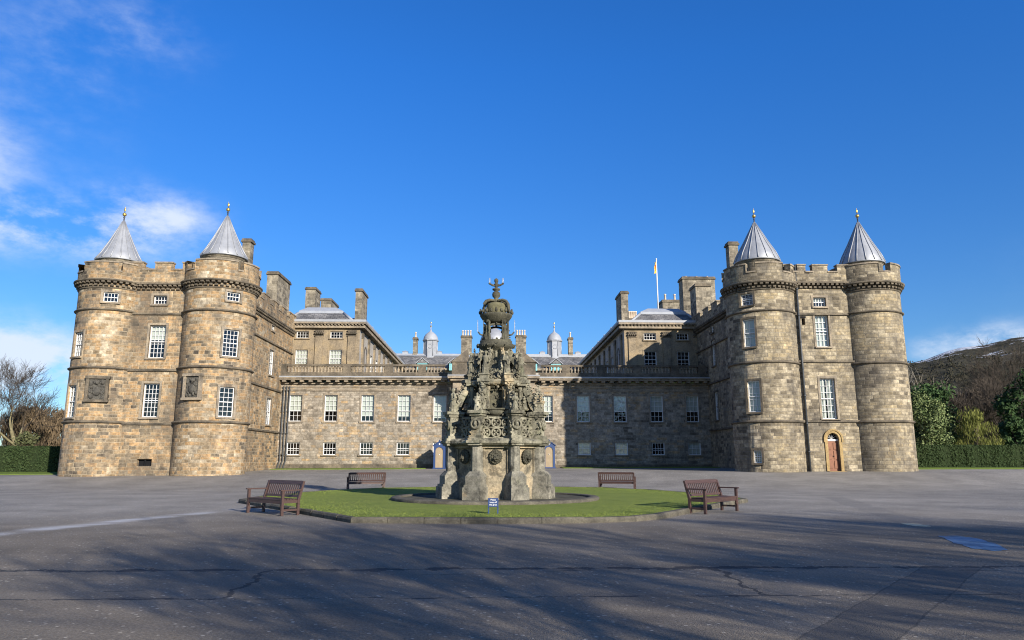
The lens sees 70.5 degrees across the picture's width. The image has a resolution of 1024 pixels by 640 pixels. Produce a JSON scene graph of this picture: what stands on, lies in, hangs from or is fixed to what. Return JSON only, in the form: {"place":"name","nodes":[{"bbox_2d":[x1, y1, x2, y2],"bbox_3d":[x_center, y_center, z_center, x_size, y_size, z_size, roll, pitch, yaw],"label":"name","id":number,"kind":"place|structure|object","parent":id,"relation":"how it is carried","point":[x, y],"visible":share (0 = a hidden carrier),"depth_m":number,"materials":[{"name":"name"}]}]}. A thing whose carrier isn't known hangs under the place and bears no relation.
{"place":"outdoors","nodes":[
{"label":"outdoors","id":0,"kind":"place"},
{"bbox_2d":[262,487,740,516],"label":"lawn","id":1,"kind":"structure","parent":0,"point":[383,497],"depth_m":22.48,"materials":[{"name":"green plant"}]},
{"bbox_2d":[488,498,497,513],"bbox_3d":[-0.488,4.826,18.783,0.274,0.410,0.064,0,-11,-2],"label":"lawn sign","id":2,"kind":"object","parent":1,"relation":"on","point":[492,502],"visible":1,"depth_m":18.77,"materials":[{"name":"blue metal"}]},
{"bbox_2d":[391,278,598,504],"bbox_3d":[-0.591,2.402,26.519,7.360,8.130,7.360,0,-11,-2],"label":"fountain","id":3,"kind":"object","parent":1,"relation":"on","point":[495,441],"visible":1,"depth_m":25.11,"materials":[{"name":"stone"}]},
{"bbox_2d":[0,468,1023,639],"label":"forecourt","id":4,"kind":"structure","parent":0,"point":[826,555],"depth_m":10.57,"materials":[{"name":"grey asphalt"}]},
{"bbox_2d":[0,472,56,474],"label":"grass verge","id":5,"kind":"object","parent":4,"relation":"on","point":[28,473],"depth_m":52.20,"materials":[{"name":"green plant"}]},
{"bbox_2d":[246,480,304,515],"bbox_3d":[-6.754,5.034,20.610,1.920,0.924,0.750,-10,-15,41],"label":"park bench","id":6,"kind":"object","parent":4,"relation":"on","point":[264,500],"visible":1,"depth_m":20.60,"materials":[{"name":"brown wood"}]},
{"bbox_2d":[270,468,425,469],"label":"grass verge","id":7,"kind":"object","parent":4,"relation":"on","point":[336,468],"depth_m":62.05,"materials":[{"name":"green plant"}]},
{"bbox_2d":[346,472,385,488],"bbox_3d":[-7.534,8.338,37.448,1.920,0.924,0.750,4,-12,-19],"label":"park bench","id":8,"kind":"object","parent":4,"relation":"on","point":[352,481],"visible":0.95,"depth_m":37.23,"materials":[{"name":"brown wood"}]},
{"bbox_2d":[432,440,445,468],"bbox_3d":[-6.255,11.613,62.677,1.218,2.460,1.160,0,-11,-2],"label":"sentry box","id":9,"kind":"object","parent":4,"relation":"on","point":[439,456],"visible":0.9,"depth_m":62.20,"materials":[{"name":"blue paint"}]},
{"bbox_2d":[435,447,442,467],"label":"door","id":10,"kind":"structure","parent":9,"relation":"in","point":[438,458],"depth_m":62.18,"materials":[{"name":"beige wood"}]},
{"bbox_2d":[238,486,747,523],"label":"lawn kerb","id":11,"kind":"structure","parent":4,"relation":"on","point":[493,520],"depth_m":17.50,"materials":[{"name":"stone"}]},
{"bbox_2d":[545,440,555,467],"bbox_3d":[3.191,11.630,62.961,1.218,2.460,1.160,0,-11,-2],"label":"sentry box","id":12,"kind":"object","parent":4,"relation":"on","point":[550,456],"visible":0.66,"depth_m":62.48,"materials":[{"name":"blue paint"}]},
{"bbox_2d":[545,447,552,466],"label":"door","id":13,"kind":"structure","parent":12,"relation":"in","point":[549,451],"depth_m":62.47,"materials":[{"name":"beige wood"}]},
{"bbox_2d":[598,472,635,488],"bbox_3d":[5.524,8.470,38.125,1.920,0.924,0.750,-3,-11,16],"label":"park bench","id":14,"kind":"object","parent":4,"relation":"on","point":[616,481],"visible":0.98,"depth_m":37.94,"materials":[{"name":"brown wood"}]},
{"bbox_2d":[562,467,720,467],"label":"grass verge","id":15,"kind":"object","parent":4,"relation":"on","point":[641,467],"depth_m":62.19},
{"bbox_2d":[683,479,738,513],"bbox_3d":[5.869,5.162,21.275,0.750,0.924,1.920,-11,-15,43],"label":"park bench","id":16,"kind":"object","parent":4,"relation":"on","point":[705,499],"visible":1,"depth_m":21.27,"materials":[{"name":"brown wood"}]},
{"bbox_2d":[902,523,930,526],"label":"puddle","id":17,"kind":"object","parent":4,"relation":"on","point":[913,524],"visible":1,"depth_m":17.06,"materials":[{"name":"liquid"}]},
{"bbox_2d":[918,467,1023,468],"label":"grass verge","id":18,"kind":"object","parent":4,"relation":"on","point":[970,467],"depth_m":55.27,"materials":[{"name":"green plant"}]},
{"bbox_2d":[939,536,1007,550],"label":"puddle","id":19,"kind":"object","parent":4,"relation":"on","point":[974,543],"visible":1,"depth_m":13.18,"materials":[{"name":"liquid"}]},
{"bbox_2d":[0,0,1023,445],"label":"sky","id":20,"kind":"structure","parent":0,"point":[416,155],"materials":[{"name":"blue"}]},
{"bbox_2d":[908,337,1023,403],"bbox_3d":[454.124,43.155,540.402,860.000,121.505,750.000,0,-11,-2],"label":"hill","id":21,"kind":"structure","parent":0,"point":[995,347],"depth_m":540.50,"materials":[{"name":"plant"}]},
{"bbox_2d":[907,348,1023,442],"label":"hillside scrub","id":22,"kind":"object","parent":21,"relation":"on","point":[953,365],"visible":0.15,"depth_m":507.57,"materials":[{"name":"brown plant"}]},
{"bbox_3d":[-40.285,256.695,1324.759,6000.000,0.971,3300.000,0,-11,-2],"label":"ground","id":23,"kind":"structure","parent":0,"visible":0},
{"bbox_2d":[11,430,41,446],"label":"shrub","id":24,"kind":"object","parent":23,"relation":"on","point":[27,438],"visible":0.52,"depth_m":67.41,"materials":[{"name":"green plant"}]},
{"bbox_2d":[0,394,52,436],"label":"bare tree","id":25,"kind":"object","parent":23,"relation":"on","point":[23,410],"visible":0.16,"depth_m":82.31,"materials":[{"name":"brown plant"}]},
{"bbox_2d":[0,445,59,471],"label":"hedge","id":26,"kind":"object","parent":23,"relation":"on","point":[39,458],"visible":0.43,"depth_m":56.23,"materials":[{"name":"green plant"}]},
{"bbox_2d":[0,404,60,446],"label":"brown thicket","id":27,"kind":"object","parent":23,"relation":"on","point":[52,434],"visible":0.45,"depth_m":81.10,"materials":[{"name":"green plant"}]},
{"bbox_2d":[0,356,62,444],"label":"bare tree","id":28,"kind":"object","parent":23,"relation":"on","point":[19,383],"visible":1,"depth_m":73.63,"materials":[{"name":"brown plant"}]},
{"bbox_2d":[0,404,63,445],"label":"brown thicket","id":29,"kind":"object","parent":23,"relation":"on","point":[59,423],"visible":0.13,"depth_m":91.85,"materials":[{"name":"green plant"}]},
{"bbox_2d":[57,203,917,476],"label":"palace","id":30,"kind":"structure","parent":23,"relation":"on","point":[214,359],"depth_m":51.25,"materials":[{"name":"stone"}]},
{"bbox_2d":[62,382,78,419],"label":"window","id":31,"kind":"structure","parent":30,"relation":"in","point":[76,386],"depth_m":48.25,"materials":[{"name":"white paint"}]},
{"bbox_2d":[70,329,85,358],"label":"window","id":32,"kind":"structure","parent":30,"relation":"in","point":[80,343],"depth_m":48.96,"materials":[{"name":"white paint"}]},
{"bbox_2d":[100,289,121,303],"bbox_3d":[-27.403,-1.482,49.724,1.418,0.950,1.543,0,-11,-2],"label":"window","id":33,"kind":"structure","parent":30,"relation":"in","point":[103,291],"depth_m":49.33,"materials":[{"name":"white paint"}]},
{"bbox_2d":[138,381,161,418],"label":"window","id":34,"kind":"structure","parent":30,"relation":"in","point":[152,392],"depth_m":49.20,"materials":[{"name":"white paint"}]},
{"bbox_2d":[144,323,168,359],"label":"window","id":35,"kind":"structure","parent":30,"relation":"in","point":[159,334],"depth_m":49.97,"materials":[{"name":"white paint"}]},
{"bbox_2d":[150,293,169,305],"bbox_3d":[-24.420,-1.307,50.801,1.237,0.885,1.320,0,-11,-2],"label":"window","id":36,"kind":"structure","parent":30,"relation":"in","point":[161,299],"depth_m":50.32,"materials":[{"name":"white paint"}]},
{"bbox_2d":[215,384,237,418],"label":"window","id":37,"kind":"structure","parent":30,"relation":"in","point":[224,399],"depth_m":48.97,"materials":[{"name":"white paint"}]},
{"bbox_2d":[219,326,241,358],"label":"window","id":38,"kind":"structure","parent":30,"relation":"in","point":[228,346],"depth_m":49.70,"materials":[{"name":"white paint"}]},
{"bbox_2d":[224,289,242,303],"bbox_3d":[-19.434,-1.550,50.189,1.614,0.900,1.640,0,-11,-2],"label":"window","id":39,"kind":"structure","parent":30,"relation":"in","point":[232,297],"depth_m":50.06,"materials":[{"name":"white paint"}]},
{"bbox_2d":[264,396,272,426],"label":"window","id":40,"kind":"structure","parent":30,"relation":"in","point":[268,412],"depth_m":62.27,"materials":[{"name":"white paint"}]},
{"bbox_2d":[268,347,274,377],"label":"window","id":41,"kind":"structure","parent":30,"relation":"in","point":[270,363],"depth_m":62.98,"materials":[{"name":"white paint"}]},
{"bbox_2d":[271,324,275,332],"bbox_3d":[-21.258,0.698,62.951,1.240,0.720,1.100,0,-11,-2],"label":"window","id":42,"kind":"structure","parent":30,"relation":"in","point":[272,327],"depth_m":63.02,"materials":[{"name":"white paint"}]},
{"bbox_2d":[284,442,300,455],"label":"window","id":43,"kind":"structure","parent":30,"relation":"in","point":[292,447],"depth_m":64.66,"materials":[{"name":"white paint"}]},
{"bbox_2d":[286,393,303,422],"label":"window","id":44,"kind":"structure","parent":30,"relation":"in","point":[296,406],"depth_m":65.41,"materials":[{"name":"white glass"}]},
{"bbox_2d":[293,348,309,367],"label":"window","id":45,"kind":"structure","parent":30,"relation":"in","point":[302,354],"depth_m":69.13,"materials":[{"name":"white paint"}]},
{"bbox_2d":[295,330,310,338],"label":"window","id":46,"kind":"structure","parent":30,"relation":"in","point":[301,334],"depth_m":69.57,"materials":[{"name":"white paint"}]},
{"bbox_2d":[321,442,336,455],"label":"window","id":47,"kind":"structure","parent":30,"relation":"in","point":[329,448],"depth_m":64.94,"materials":[{"name":"white paint"}]},
{"bbox_2d":[322,393,339,422],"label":"window","id":48,"kind":"structure","parent":30,"relation":"in","point":[330,400],"depth_m":65.49,"materials":[{"name":"white glass"}]},
{"bbox_2d":[327,348,343,367],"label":"window","id":49,"kind":"structure","parent":30,"relation":"in","point":[336,354],"depth_m":69.24,"materials":[{"name":"white paint"}]},
{"bbox_2d":[329,330,343,339],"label":"window","id":50,"kind":"structure","parent":30,"relation":"in","point":[334,335],"depth_m":69.62,"materials":[{"name":"white paint"}]},
{"bbox_2d":[358,442,373,455],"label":"window","id":51,"kind":"structure","parent":30,"relation":"in","point":[366,448],"depth_m":64.85,"materials":[{"name":"white paint"}]},
{"bbox_2d":[359,393,375,422],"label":"window","id":52,"kind":"structure","parent":30,"relation":"in","point":[367,410],"depth_m":65.52,"materials":[{"name":"white glass"}]},
{"bbox_2d":[395,442,410,455],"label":"window","id":53,"kind":"structure","parent":30,"relation":"in","point":[402,447],"depth_m":65.79,"materials":[{"name":"white paint"}]},
{"bbox_2d":[395,393,412,422],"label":"window","id":54,"kind":"structure","parent":30,"relation":"in","point":[403,400],"depth_m":65.63,"materials":[{"name":"white glass"}]},
{"bbox_2d":[431,394,447,422],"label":"window","id":55,"kind":"structure","parent":30,"relation":"in","point":[439,401],"depth_m":65.73,"materials":[{"name":"white glass"}]},
{"bbox_2d":[542,394,554,422],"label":"window","id":56,"kind":"structure","parent":30,"relation":"in","point":[549,407],"depth_m":66.05,"materials":[{"name":"white glass"}]},
{"bbox_2d":[575,394,591,422],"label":"window","id":57,"kind":"structure","parent":30,"relation":"in","point":[583,414],"depth_m":66.13,"materials":[{"name":"white glass"}]},
{"bbox_2d":[577,443,592,455],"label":"window","id":58,"kind":"structure","parent":30,"relation":"in","point":[584,449],"depth_m":65.39,"materials":[{"name":"white paint"}]},
{"bbox_2d":[611,355,613,372],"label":"window","id":59,"kind":"structure","parent":30,"relation":"in","point":[612,359],"depth_m":77.33,"materials":[{"name":"grey glass"}]},
{"bbox_2d":[612,394,628,422],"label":"window","id":60,"kind":"structure","parent":30,"relation":"in","point":[619,401],"depth_m":66.24,"materials":[{"name":"white glass"}]},
{"bbox_2d":[614,443,629,455],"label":"window","id":61,"kind":"structure","parent":30,"relation":"in","point":[621,448],"depth_m":65.50,"materials":[{"name":"white paint"}]},
{"bbox_2d":[642,331,657,340],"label":"window","id":62,"kind":"structure","parent":30,"relation":"in","point":[646,335],"depth_m":70.46,"materials":[{"name":"white paint"}]},
{"bbox_2d":[643,350,657,368],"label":"window","id":63,"kind":"structure","parent":30,"relation":"in","point":[649,356],"depth_m":70.21,"materials":[{"name":"black glass"}]},
{"bbox_2d":[654,258,658,308],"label":"flagpole","id":64,"kind":"object","parent":30,"relation":"on","point":[655,267],"visible":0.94,"depth_m":77.71,"materials":[{"name":"white metal"}]},
{"bbox_2d":[648,394,664,422],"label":"window","id":65,"kind":"structure","parent":30,"relation":"in","point":[656,405],"depth_m":66.31,"materials":[{"name":"white glass"}]},
{"bbox_2d":[651,443,666,455],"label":"window","id":66,"kind":"structure","parent":30,"relation":"in","point":[658,449],"depth_m":66.31,"materials":[{"name":"white paint"}]},
{"bbox_2d":[675,332,689,340],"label":"window","id":67,"kind":"structure","parent":30,"relation":"in","point":[679,336],"depth_m":70.62,"materials":[{"name":"white paint"}]},
{"bbox_2d":[676,350,691,368],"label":"window","id":68,"kind":"structure","parent":30,"relation":"in","point":[682,357],"depth_m":70.33,"materials":[{"name":"black glass"}]},
{"bbox_2d":[684,394,700,422],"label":"window","id":69,"kind":"structure","parent":30,"relation":"in","point":[691,401],"depth_m":66.40,"materials":[{"name":"white paint"}]},
{"bbox_2d":[687,443,702,455],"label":"window","id":70,"kind":"structure","parent":30,"relation":"in","point":[694,448],"depth_m":65.71,"materials":[{"name":"grey glass"}]},
{"bbox_2d":[710,324,713,334],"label":"window","id":71,"kind":"structure","parent":30,"relation":"in","point":[712,324],"depth_m":65.58,"materials":[{"name":"grey glass"}]},
{"bbox_2d":[711,338,716,367],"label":"window","id":72,"kind":"structure","parent":30,"relation":"in","point":[714,346],"depth_m":65.26,"materials":[{"name":"white paint"}]},
{"bbox_2d":[713,390,719,421],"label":"window","id":73,"kind":"structure","parent":30,"relation":"in","point":[717,415],"depth_m":64.31,"materials":[{"name":"grey glass"}]},
{"bbox_2d":[738,290,754,307],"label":"window","id":74,"kind":"structure","parent":30,"relation":"in","point":[748,300],"depth_m":51.20,"materials":[{"name":"grey glass"}]},
{"bbox_2d":[740,316,757,348],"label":"window","id":75,"kind":"structure","parent":30,"relation":"in","point":[750,337],"depth_m":50.67,"materials":[{"name":"grey glass"}]},
{"bbox_2d":[744,378,763,413],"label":"window","id":76,"kind":"structure","parent":30,"relation":"in","point":[754,391],"depth_m":49.78,"materials":[{"name":"white paint"}]},
{"bbox_2d":[751,448,764,464],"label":"window","id":77,"kind":"structure","parent":30,"relation":"in","point":[758,456],"depth_m":48.95,"materials":[{"name":"white glass"}]},
{"bbox_2d":[811,295,828,307],"bbox_3d":[21.908,-1.189,52.187,1.208,0.944,1.320,0,-11,-2],"label":"window","id":78,"kind":"structure","parent":30,"relation":"in","point":[815,302],"depth_m":51.72,"materials":[{"name":"white paint"}]},
{"bbox_2d":[812,315,832,347],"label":"window","id":79,"kind":"structure","parent":30,"relation":"in","point":[820,327],"depth_m":51.41,"materials":[{"name":"white paint"}]},
{"bbox_2d":[817,376,840,420],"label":"window","id":80,"kind":"structure","parent":30,"relation":"in","point":[826,393],"depth_m":50.54,"materials":[{"name":"white paint"}]},
{"bbox_2d":[828,433,839,470],"bbox_3d":[22.060,9.092,49.857,0.801,2.596,0.168,0,-11,-2],"label":"door","id":81,"kind":"structure","parent":30,"relation":"in","point":[832,439],"depth_m":49.83,"materials":[{"name":"brown wood"}]},
{"bbox_2d":[908,366,947,392],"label":"pale tree","id":82,"kind":"object","parent":23,"relation":"on","point":[919,377],"visible":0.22,"depth_m":80.18,"materials":[{"name":"brown plant"}]},
{"bbox_2d":[911,389,959,445],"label":"variegated shrub","id":83,"kind":"object","parent":23,"relation":"on","point":[930,420],"visible":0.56,"depth_m":65.85,"materials":[{"name":"green plant"}]},
{"bbox_2d":[915,377,961,438],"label":"bare tree","id":84,"kind":"object","parent":23,"relation":"on","point":[949,404],"visible":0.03,"depth_m":82.25,"materials":[{"name":"brown plant"}]},
{"bbox_2d":[910,379,979,444],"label":"evergreen tree","id":85,"kind":"object","parent":23,"relation":"on","point":[935,392],"visible":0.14,"depth_m":76.91,"materials":[{"name":"green plant"}]},
{"bbox_2d":[916,382,981,436],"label":"bare tree","id":86,"kind":"object","parent":23,"relation":"on","point":[962,405],"visible":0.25,"depth_m":87.88,"materials":[{"name":"brown plant"}]},
{"bbox_2d":[916,444,1023,466],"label":"hedge","id":87,"kind":"object","parent":23,"relation":"on","point":[973,455],"visible":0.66,"depth_m":58.46,"materials":[{"name":"green plant"}]},
{"bbox_2d":[941,386,1011,444],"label":"dark thicket","id":88,"kind":"object","parent":23,"relation":"on","point":[968,396],"visible":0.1,"depth_m":104.71,"materials":[{"name":"brown plant"}]},
{"bbox_2d":[952,407,1004,445],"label":"olive shrub","id":89,"kind":"object","parent":23,"relation":"on","point":[974,419],"visible":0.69,"depth_m":65.17,"materials":[{"name":"green plant"}]},
{"bbox_2d":[953,337,1023,399],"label":"bare tree","id":90,"kind":"object","parent":23,"relation":"on","point":[1008,366],"visible":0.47,"depth_m":117.48,"materials":[{"name":"brown plant"}]},
{"bbox_2d":[957,378,1023,443],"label":"bare tree","id":91,"kind":"object","parent":23,"relation":"on","point":[993,408],"visible":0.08,"depth_m":100.54,"materials":[{"name":"brown plant"}]},
{"bbox_2d":[961,376,1023,442],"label":"bare tree","id":92,"kind":"object","parent":23,"relation":"on","point":[991,418],"visible":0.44,"depth_m":88.39,"materials":[{"name":"brown plant"}]},
{"bbox_2d":[966,362,1022,418],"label":"bare tree","id":93,"kind":"object","parent":23,"relation":"on","point":[977,386],"visible":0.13,"depth_m":111.16,"materials":[{"name":"brown plant"}]},
{"bbox_2d":[991,368,1023,442],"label":"evergreen tree","id":94,"kind":"object","parent":23,"relation":"on","point":[1007,404],"visible":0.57,"depth_m":71.44,"materials":[{"name":"green plant"}]},
{"bbox_2d":[997,413,1023,444],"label":"evergreen shrub","id":95,"kind":"object","parent":23,"relation":"on","point":[1014,425],"visible":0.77,"depth_m":66.40,"materials":[{"name":"green plant"}]}
]}

